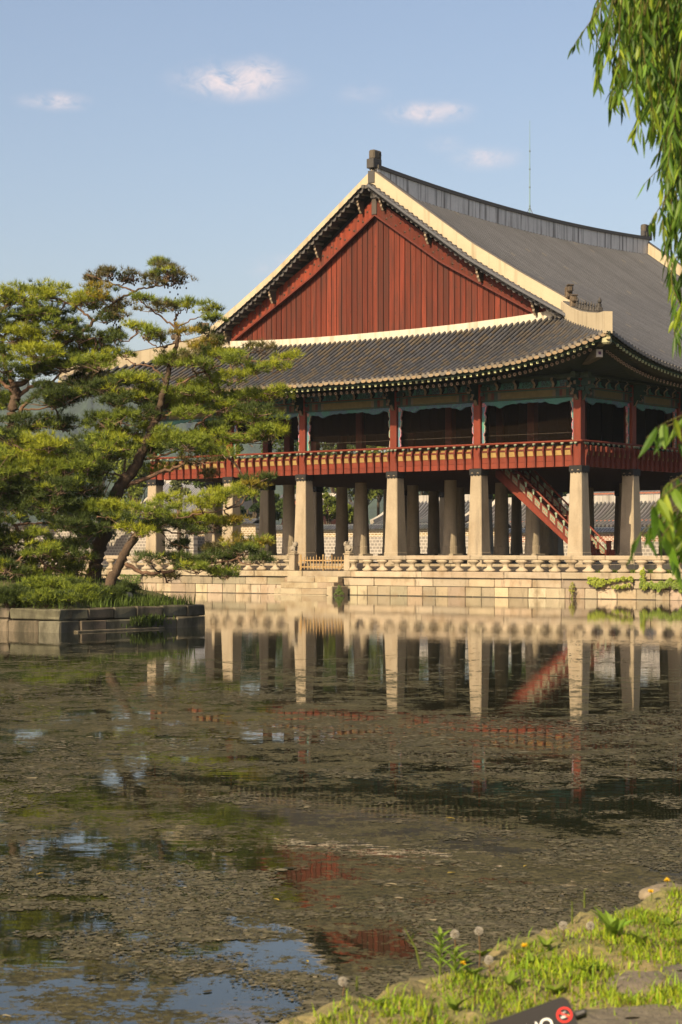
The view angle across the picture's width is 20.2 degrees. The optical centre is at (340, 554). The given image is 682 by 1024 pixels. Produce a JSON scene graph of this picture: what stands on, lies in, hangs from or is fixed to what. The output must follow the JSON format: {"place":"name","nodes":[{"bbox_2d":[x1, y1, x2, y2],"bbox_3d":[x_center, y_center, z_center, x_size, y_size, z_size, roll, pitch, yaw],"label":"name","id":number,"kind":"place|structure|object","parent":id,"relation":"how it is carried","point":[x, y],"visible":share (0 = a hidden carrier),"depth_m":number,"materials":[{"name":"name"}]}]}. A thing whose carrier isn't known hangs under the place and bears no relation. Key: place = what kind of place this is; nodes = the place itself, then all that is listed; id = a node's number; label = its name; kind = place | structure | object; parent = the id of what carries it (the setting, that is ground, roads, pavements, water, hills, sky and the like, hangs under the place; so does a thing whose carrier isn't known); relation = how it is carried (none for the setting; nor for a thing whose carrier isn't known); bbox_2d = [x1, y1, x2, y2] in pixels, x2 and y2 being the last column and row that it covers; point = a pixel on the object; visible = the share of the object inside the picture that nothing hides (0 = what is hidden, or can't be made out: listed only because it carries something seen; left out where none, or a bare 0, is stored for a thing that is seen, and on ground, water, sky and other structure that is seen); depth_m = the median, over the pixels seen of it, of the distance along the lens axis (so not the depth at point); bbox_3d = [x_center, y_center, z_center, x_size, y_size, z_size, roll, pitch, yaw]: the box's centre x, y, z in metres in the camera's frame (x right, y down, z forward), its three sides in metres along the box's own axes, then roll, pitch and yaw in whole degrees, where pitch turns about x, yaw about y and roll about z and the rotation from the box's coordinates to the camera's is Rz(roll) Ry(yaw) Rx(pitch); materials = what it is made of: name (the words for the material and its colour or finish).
{"place":"outdoors","nodes":[
{"label":"outdoors","id":0,"kind":"place"},
{"bbox_2d":[0,578,185,608],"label":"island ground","id":1,"kind":"structure","parent":0,"point":[78,605],"depth_m":54.12,"materials":[{"name":"plant"}]},
{"bbox_2d":[0,581,33,606],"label":"pine bush","id":2,"kind":"object","parent":1,"relation":"on","point":[9,597],"visible":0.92,"depth_m":52.37,"materials":[{"name":"green plant"}]},
{"bbox_2d":[16,574,74,590],"bbox_3d":[-8.213,0.860,53.402,1.763,0.709,1.422,0,0,0],"label":"bush","id":3,"kind":"object","parent":1,"relation":"on","point":[43,582],"visible":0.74,"depth_m":53.14,"materials":[{"name":"green plant"}]},
{"bbox_2d":[17,587,83,607],"bbox_3d":[-7.888,1.153,52.185,1.907,0.662,1.543,0,0,0],"label":"pine bush","id":4,"kind":"object","parent":1,"relation":"on","point":[46,596],"visible":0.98,"depth_m":51.90,"materials":[{"name":"green plant"}]},
{"bbox_2d":[0,424,120,582],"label":"pine tree","id":5,"kind":"object","parent":1,"relation":"on","point":[24,457],"visible":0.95,"depth_m":54.41,"materials":[{"name":"green plant"}]},
{"bbox_2d":[64,576,89,584],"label":"pine bush","id":6,"kind":"object","parent":1,"relation":"on","point":[74,580],"visible":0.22,"depth_m":54.01,"materials":[{"name":"green plant"}]},
{"bbox_2d":[58,581,112,601],"bbox_3d":[-7.114,1.074,53.217,1.634,0.725,1.328,0,0,0],"label":"pine bush","id":7,"kind":"object","parent":1,"relation":"on","point":[93,591],"visible":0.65,"depth_m":52.98,"materials":[{"name":"green plant"}]},
{"bbox_2d":[0,571,194,627],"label":"grass","id":8,"kind":"structure","parent":1,"relation":"on","point":[149,619],"depth_m":54.08,"materials":[{"name":"plant"}]},
{"bbox_2d":[97,583,132,601],"bbox_3d":[-6.564,1.089,53.878,1.444,0.600,1.080,0,0,0],"label":"pine bush","id":9,"kind":"object","parent":1,"relation":"on","point":[117,591],"visible":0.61,"depth_m":53.76,"materials":[{"name":"green plant"}]},
{"bbox_2d":[115,580,142,592],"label":"pine bush","id":10,"kind":"object","parent":1,"relation":"on","point":[133,586],"visible":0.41,"depth_m":54.89,"materials":[{"name":"green plant"}]},
{"bbox_2d":[79,477,277,589],"bbox_3d":[-4.782,-0.412,54.172,6.168,3.803,3.218,0,0,0],"label":"pine tree","id":11,"kind":"object","parent":1,"relation":"on","point":[181,559],"visible":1,"depth_m":54.07,"materials":[{"name":"green plant"}]},
{"bbox_2d":[52,290,306,581],"bbox_3d":[-4.593,-3.113,55.649,7.275,9.042,3.552,0,0,0],"label":"pine tree","id":12,"kind":"object","parent":1,"relation":"on","point":[151,439],"visible":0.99,"depth_m":55.37,"materials":[{"name":"green plant"}]},
{"bbox_2d":[0,521,197,564],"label":"palace wall","id":13,"kind":"structure","parent":0,"point":[115,546],"depth_m":194.05,"materials":[{"name":"grey stone"}]},
{"bbox_2d":[0,254,199,468],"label":"pine tree","id":14,"kind":"object","parent":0,"point":[47,363],"visible":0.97,"depth_m":56.25,"materials":[{"name":"green plant"}]},
{"bbox_2d":[130,480,259,517],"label":"palace hall","id":15,"kind":"structure","parent":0,"point":[246,504],"depth_m":228.54,"materials":[{"name":"beige paint"}]},
{"bbox_2d":[0,366,563,524],"bbox_3d":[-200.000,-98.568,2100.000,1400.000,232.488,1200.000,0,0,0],"label":"hills","id":16,"kind":"structure","parent":0,"point":[78,409],"depth_m":1926.06,"materials":[{"name":"plant"}]},
{"bbox_2d":[279,493,353,524],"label":"palace hall","id":17,"kind":"structure","parent":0,"point":[333,521],"depth_m":207.56,"materials":[{"name":"beige paint"}]},
{"bbox_2d":[0,592,681,1023],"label":"pond water","id":18,"kind":"structure","parent":0,"point":[346,636],"depth_m":18.00,"materials":[{"name":"black liquid"}]},
{"bbox_2d":[0,604,204,632],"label":"island wall","id":19,"kind":"structure","parent":18,"relation":"in","point":[98,619],"depth_m":52.44,"materials":[{"name":"stone"}]},
{"bbox_2d":[267,576,347,595],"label":"stone steps","id":20,"kind":"structure","parent":18,"relation":"in","point":[311,585],"depth_m":99.82,"materials":[{"name":"stone"}]},
{"bbox_2d":[334,585,344,594],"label":"weed","id":21,"kind":"object","parent":18,"relation":"on","point":[339,591],"visible":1,"depth_m":97.83,"materials":[{"name":"green plant"}]},
{"bbox_2d":[0,640,681,1023],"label":"floating scum","id":22,"kind":"object","parent":18,"relation":"on","point":[330,986],"visible":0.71,"depth_m":12.06,"materials":[{"name":"plant"}]},
{"bbox_2d":[4,569,681,599],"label":"terrace wall","id":23,"kind":"structure","parent":18,"relation":"in","point":[493,584],"depth_m":95.89,"materials":[{"name":"stone"}]},
{"bbox_2d":[119,574,140,583],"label":"ivy","id":24,"kind":"object","parent":23,"relation":"attached to","point":[132,579],"visible":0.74,"depth_m":108.94,"materials":[{"name":"green plant"}]},
{"bbox_2d":[19,541,681,572],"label":"stone balustrade","id":25,"kind":"object","parent":23,"relation":"on","point":[290,559],"visible":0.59,"depth_m":95.32,"materials":[{"name":"stone"}]},
{"bbox_2d":[122,562,681,572],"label":"pavilion plinth","id":26,"kind":"structure","parent":23,"relation":"on","point":[514,566],"depth_m":97.79,"materials":[{"name":"stone"}]},
{"bbox_2d":[58,149,681,563],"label":"pavilion","id":27,"kind":"structure","parent":26,"relation":"on","point":[456,347],"depth_m":104.11,"materials":[{"name":"wood"}]},
{"bbox_2d":[241,422,248,435],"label":"raised door","id":28,"kind":"structure","parent":27,"relation":"in","point":[244,428],"depth_m":113.87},
{"bbox_2d":[292,417,297,438],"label":"raised door","id":29,"kind":"structure","parent":27,"relation":"in","point":[294,420],"depth_m":111.48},
{"bbox_2d":[310,416,314,437],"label":"raised door","id":30,"kind":"structure","parent":27,"relation":"in","point":[312,433],"depth_m":110.66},
{"bbox_2d":[315,416,322,437],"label":"raised door","id":31,"kind":"structure","parent":27,"relation":"in","point":[318,420],"depth_m":110.39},
{"bbox_2d":[323,415,331,436],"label":"raised door","id":32,"kind":"structure","parent":27,"relation":"in","point":[327,422],"depth_m":109.96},
{"bbox_2d":[332,414,339,436],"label":"raised door","id":33,"kind":"structure","parent":27,"relation":"in","point":[335,417],"depth_m":109.62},
{"bbox_2d":[340,413,348,435],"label":"raised door","id":34,"kind":"structure","parent":27,"relation":"in","point":[344,418],"depth_m":109.22,"materials":[{"name":"wood"}]},
{"bbox_2d":[349,413,355,435],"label":"raised door","id":35,"kind":"structure","parent":27,"relation":"in","point":[352,416],"depth_m":108.87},
{"bbox_2d":[364,413,365,434],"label":"raised door","id":36,"kind":"structure","parent":27,"relation":"in","point":[364,413],"depth_m":108.31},
{"bbox_2d":[366,413,374,434],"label":"raised door","id":37,"kind":"structure","parent":27,"relation":"in","point":[370,419],"depth_m":108.07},
{"bbox_2d":[370,435,375,445],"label":"raised door","id":38,"kind":"structure","parent":27,"relation":"in","point":[372,437],"depth_m":118.12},
{"bbox_2d":[376,434,381,445],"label":"raised door","id":39,"kind":"structure","parent":27,"relation":"in","point":[378,437],"depth_m":118.58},
{"bbox_2d":[375,412,383,434],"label":"raised door","id":40,"kind":"structure","parent":27,"relation":"in","point":[379,418],"depth_m":107.68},
{"bbox_2d":[382,434,387,446],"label":"raised door","id":41,"kind":"structure","parent":27,"relation":"in","point":[384,436],"depth_m":119.06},
{"bbox_2d":[384,411,389,433],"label":"raised door","id":42,"kind":"structure","parent":27,"relation":"in","point":[386,418],"depth_m":107.36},
{"bbox_2d":[401,433,405,446],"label":"raised door","id":43,"kind":"structure","parent":27,"relation":"in","point":[403,439],"depth_m":120.54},
{"bbox_2d":[402,410,410,432],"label":"raised door","id":44,"kind":"structure","parent":27,"relation":"in","point":[406,416],"depth_m":106.50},
{"bbox_2d":[411,410,420,432],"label":"raised door","id":45,"kind":"structure","parent":27,"relation":"in","point":[415,417],"depth_m":106.14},
{"bbox_2d":[420,409,429,431],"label":"raised door","id":46,"kind":"structure","parent":27,"relation":"in","point":[424,413],"depth_m":105.73,"materials":[{"name":"wood"}]},
{"bbox_2d":[430,408,438,431],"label":"raised door","id":47,"kind":"structure","parent":27,"relation":"in","point":[434,413],"depth_m":105.34,"materials":[{"name":"wood"}]},
{"bbox_2d":[439,408,444,431],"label":"raised door","id":48,"kind":"structure","parent":27,"relation":"in","point":[442,410],"depth_m":105.06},
{"bbox_2d":[569,582,575,598],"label":"weed","id":49,"kind":"object","parent":23,"relation":"attached to","point":[571,590],"visible":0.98,"depth_m":90.95,"materials":[{"name":"green plant"}]},
{"bbox_2d":[586,576,633,590],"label":"ivy","id":50,"kind":"object","parent":23,"relation":"attached to","point":[604,582],"visible":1,"depth_m":89.72,"materials":[{"name":"green plant"}]},
{"bbox_2d":[640,567,647,590],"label":"ivy","id":51,"kind":"object","parent":23,"relation":"attached to","point":[642,572],"visible":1,"depth_m":88.56,"materials":[{"name":"green plant"}]},
{"bbox_2d":[639,577,681,593],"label":"ivy","id":52,"kind":"object","parent":23,"relation":"attached to","point":[668,582],"visible":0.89,"depth_m":87.96,"materials":[{"name":"green plant"}]},
{"bbox_2d":[0,0,681,567],"label":"sky","id":53,"kind":"structure","parent":0,"point":[213,137],"materials":[{"name":"blue"}]},
{"bbox_2d":[276,522,510,561],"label":"palace wall","id":54,"kind":"structure","parent":0,"point":[376,538],"depth_m":179.56,"materials":[{"name":"grey stone"}]},
{"bbox_2d":[370,494,492,523],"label":"palace hall","id":55,"kind":"structure","parent":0,"point":[423,509],"depth_m":189.20,"materials":[{"name":"white paint"}]},
{"bbox_2d":[277,883,681,1023],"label":"bank","id":56,"kind":"structure","parent":0,"point":[502,951],"depth_m":6.69,"materials":[{"name":"plant"}]},
{"bbox_2d":[338,976,347,995],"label":"dandelion","id":57,"kind":"object","parent":56,"relation":"on","point":[343,979],"visible":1,"depth_m":6.47,"materials":[{"name":"white plant"}]},
{"bbox_2d":[360,994,387,1005],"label":"weed","id":58,"kind":"object","parent":56,"relation":"on","point":[378,1000],"visible":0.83,"depth_m":6.25,"materials":[{"name":"green plant"}]},
{"bbox_2d":[404,928,433,968],"bbox_3d":[0.291,1.453,7.070,0.129,0.152,0.066,0,0,15],"label":"weed","id":59,"kind":"object","parent":56,"relation":"on","point":[417,955],"visible":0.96,"depth_m":7.08,"materials":[{"name":"green plant"}]},
{"bbox_2d":[422,927,461,974],"bbox_3d":[0.363,1.427,6.899,0.130,0.168,0.127,0,0,-40],"label":"weed","id":60,"kind":"object","parent":56,"relation":"on","point":[441,945],"visible":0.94,"depth_m":6.90,"materials":[{"name":"green plant"}]},
{"bbox_2d":[451,929,459,956],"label":"dandelion","id":61,"kind":"object","parent":56,"relation":"on","point":[455,934],"visible":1,"depth_m":6.80,"materials":[{"name":"white plant"}]},
{"bbox_2d":[440,993,471,1010],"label":"weed","id":62,"kind":"object","parent":56,"relation":"on","point":[453,1004],"visible":0.98,"depth_m":6.24,"materials":[{"name":"green plant"}]},
{"bbox_2d":[439,944,475,976],"bbox_3d":[0.404,1.423,6.718,0.139,0.122,0.095,0,0,0],"label":"weed","id":63,"kind":"object","parent":56,"relation":"on","point":[456,964],"visible":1,"depth_m":6.72,"materials":[{"name":"green plant"}]},
{"bbox_2d":[456,961,485,975],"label":"weed","id":64,"kind":"object","parent":56,"relation":"on","point":[475,972],"visible":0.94,"depth_m":6.76,"materials":[{"name":"green plant"}]},
{"bbox_2d":[475,926,482,967],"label":"dandelion","id":65,"kind":"object","parent":56,"relation":"on","point":[479,931],"visible":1,"depth_m":7.01,"materials":[{"name":"white plant"}]},
{"bbox_2d":[469,948,493,956],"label":"weed","id":66,"kind":"object","parent":56,"relation":"on","point":[485,952],"visible":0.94,"depth_m":7.08,"materials":[{"name":"green plant"}]},
{"bbox_2d":[484,955,493,976],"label":"dandelion","id":67,"kind":"object","parent":56,"relation":"on","point":[489,960],"visible":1,"depth_m":6.77,"materials":[{"name":"white plant"}]},
{"bbox_2d":[497,968,522,985],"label":"weed","id":68,"kind":"object","parent":56,"relation":"on","point":[509,979],"visible":1,"depth_m":6.62,"materials":[{"name":"green plant"}]},
{"bbox_2d":[521,950,545,962],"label":"weed","id":69,"kind":"object","parent":56,"relation":"on","point":[531,957],"visible":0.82,"depth_m":7.07,"materials":[{"name":"green plant"}]},
{"bbox_2d":[488,997,586,1023],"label":"sign","id":70,"kind":"object","parent":56,"relation":"on","point":[558,1011],"visible":1,"depth_m":4.69,"materials":[{"name":"paint"}]},
{"bbox_2d":[536,935,558,947],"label":"weed","id":71,"kind":"object","parent":56,"relation":"on","point":[544,942],"visible":1,"depth_m":7.16,"materials":[{"name":"green plant"}]},
{"bbox_2d":[542,979,568,992],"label":"weed","id":72,"kind":"object","parent":56,"relation":"on","point":[556,988],"visible":1,"depth_m":6.59,"materials":[{"name":"green plant"}]},
{"bbox_2d":[559,921,566,941],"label":"dandelion","id":73,"kind":"object","parent":56,"relation":"on","point":[562,926],"visible":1,"depth_m":7.24,"materials":[{"name":"white plant"}]},
{"bbox_2d":[568,901,576,923],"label":"weed","id":74,"kind":"object","parent":56,"relation":"on","point":[572,912],"visible":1,"depth_m":7.69,"materials":[{"name":"green plant"}]},
{"bbox_2d":[575,961,599,970],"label":"weed","id":75,"kind":"object","parent":56,"relation":"on","point":[584,968],"visible":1,"depth_m":6.70,"materials":[{"name":"green plant"}]},
{"bbox_2d":[586,921,594,942],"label":"dandelion","id":76,"kind":"object","parent":56,"relation":"on","point":[589,925],"visible":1,"depth_m":7.23,"materials":[{"name":"white plant"}]},
{"bbox_2d":[589,906,635,936],"bbox_3d":[1.024,1.392,7.276,0.149,0.111,0.144,0,0,41],"label":"weed","id":77,"kind":"object","parent":56,"relation":"on","point":[611,925],"visible":0.98,"depth_m":7.26,"materials":[{"name":"green plant"}]},
{"bbox_2d":[567,0,681,588],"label":"willow tree","id":78,"kind":"object","parent":56,"relation":"on","point":[649,33],"visible":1,"depth_m":8.10,"materials":[{"name":"green plant"}]},
{"bbox_2d":[573,1004,681,1023],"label":"flat stone","id":79,"kind":"object","parent":56,"relation":"on","point":[652,1014],"visible":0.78,"depth_m":6.05,"materials":[{"name":"stone"}]},
{"bbox_2d":[629,928,653,944],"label":"weed","id":80,"kind":"object","parent":56,"relation":"on","point":[639,938],"visible":0.88,"depth_m":7.23,"materials":[{"name":"green plant"}]},
{"bbox_2d":[606,964,681,996],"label":"flat stone","id":81,"kind":"object","parent":56,"relation":"on","point":[636,981],"visible":0.48,"depth_m":6.57,"materials":[{"name":"stone"}]},
{"bbox_2d":[638,882,681,900],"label":"flat stone","id":82,"kind":"object","parent":56,"relation":"on","point":[644,893],"visible":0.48,"depth_m":8.48,"materials":[{"name":"stone"}]},
{"bbox_2d":[655,915,681,925],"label":"weed","id":83,"kind":"object","parent":56,"relation":"on","point":[668,920],"visible":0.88,"depth_m":7.77,"materials":[{"name":"green plant"}]},
{"bbox_2d":[467,494,659,527],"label":"palace hall","id":84,"kind":"structure","parent":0,"point":[604,510],"depth_m":174.24,"materials":[{"name":"red paint"}]},
{"bbox_2d":[509,527,658,561],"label":"palace wall","id":85,"kind":"structure","parent":0,"point":[606,533],"depth_m":161.51,"materials":[{"name":"grey stone"}]},
{"bbox_2d":[567,490,659,495],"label":"palace hall","id":86,"kind":"structure","parent":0,"point":[641,493],"depth_m":199.52,"materials":[{"name":"red paint"}]},
{"label":"terrace ground","id":87,"kind":"structure","parent":0,"visible":0},
{"bbox_2d":[298,554,343,570],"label":"wooden barrier","id":88,"kind":"object","parent":87,"relation":"on","point":[322,566],"visible":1,"depth_m":101.14,"materials":[{"name":"brown wood"}]},
{"bbox_2d":[595,569,671,572],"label":"terrace grass","id":89,"kind":"structure","parent":87,"relation":"on","point":[649,571],"depth_m":90.77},
{"label":"ground","id":90,"kind":"structure","parent":0,"visible":0},
{"bbox_2d":[0,424,27,515],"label":"broadleaf tree","id":91,"kind":"object","parent":90,"relation":"on","point":[3,444],"visible":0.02,"depth_m":213.24,"materials":[{"name":"plant"}]},
{"bbox_2d":[9,510,42,559],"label":"broadleaf tree","id":92,"kind":"object","parent":90,"relation":"on","point":[22,519],"visible":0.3,"depth_m":197.34,"materials":[{"name":"plant"}]},
{"bbox_2d":[19,444,86,510],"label":"broadleaf tree","id":93,"kind":"object","parent":90,"relation":"on","point":[59,478],"visible":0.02,"depth_m":206.66,"materials":[{"name":"plant"}]},
{"bbox_2d":[63,511,120,553],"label":"broadleaf tree","id":94,"kind":"object","parent":90,"relation":"on","point":[91,539],"visible":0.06,"depth_m":192.40,"materials":[{"name":"plant"}]},
{"bbox_2d":[87,430,128,497],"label":"broadleaf tree","id":95,"kind":"object","parent":90,"relation":"on","point":[114,478],"visible":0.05,"depth_m":201.68,"materials":[{"name":"plant"}]},
{"bbox_2d":[114,443,149,514],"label":"broadleaf tree","id":96,"kind":"object","parent":90,"relation":"on","point":[136,491],"visible":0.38,"depth_m":195.06,"materials":[{"name":"plant"}]},
{"bbox_2d":[168,480,192,550],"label":"broadleaf tree","id":97,"kind":"object","parent":90,"relation":"on","point":[175,484],"visible":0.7,"depth_m":187.48,"materials":[{"name":"plant"}]},
{"bbox_2d":[185,423,246,490],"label":"broadleaf tree","id":98,"kind":"object","parent":90,"relation":"on","point":[199,484],"visible":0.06,"depth_m":201.77,"materials":[{"name":"plant"}]},
{"bbox_2d":[198,518,258,561],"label":"palace wall","id":99,"kind":"structure","parent":90,"relation":"on","point":[249,526],"depth_m":187.73,"materials":[{"name":"grey stone"}]},
{"bbox_2d":[240,503,259,518],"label":"broadleaf tree","id":100,"kind":"object","parent":90,"relation":"on","point":[244,512],"visible":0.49,"depth_m":194.13,"materials":[{"name":"plant"}]},
{"bbox_2d":[242,466,259,517],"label":"broadleaf tree","id":101,"kind":"object","parent":90,"relation":"on","point":[247,498],"visible":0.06,"depth_m":217.38,"materials":[{"name":"plant"}]},
{"bbox_2d":[256,493,282,524],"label":"broadleaf tree","id":102,"kind":"object","parent":90,"relation":"on","point":[278,504],"visible":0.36,"depth_m":192.98,"materials":[{"name":"plant"}]},
{"bbox_2d":[259,439,310,491],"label":"broadleaf tree","id":103,"kind":"object","parent":90,"relation":"on","point":[281,445],"visible":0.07,"depth_m":257.79,"materials":[{"name":"plant"}]},
{"bbox_2d":[322,492,335,523],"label":"broadleaf tree","id":104,"kind":"object","parent":90,"relation":"on","point":[329,501],"visible":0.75,"depth_m":187.62,"materials":[{"name":"plant"}]},
{"bbox_2d":[310,441,367,492],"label":"broadleaf tree","id":105,"kind":"object","parent":90,"relation":"on","point":[331,446],"visible":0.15,"depth_m":242.87,"materials":[{"name":"plant"}]},
{"bbox_2d":[348,504,353,523],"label":"broadleaf tree","id":106,"kind":"object","parent":90,"relation":"on","point":[350,514],"visible":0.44,"depth_m":186.03,"materials":[{"name":"plant"}]},
{"bbox_2d":[334,488,383,504],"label":"broadleaf tree","id":107,"kind":"object","parent":90,"relation":"on","point":[374,494],"visible":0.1,"depth_m":237.43,"materials":[{"name":"plant"}]},
{"bbox_2d":[354,445,389,515],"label":"broadleaf tree","id":108,"kind":"object","parent":90,"relation":"on","point":[379,497],"visible":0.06,"depth_m":243.42,"materials":[{"name":"plant"}]},
{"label":"bank ground","id":109,"kind":"structure","parent":0,"visible":0},
{"bbox_2d":[408,960,488,980],"bbox_3d":[0.976,1.810,7.609,0.403,0.668,13.450,0,0,33],"label":"bank edging","id":110,"kind":"object","parent":109,"relation":"on","point":[474,965],"visible":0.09,"depth_m":7.02,"materials":[{"name":"stone"}]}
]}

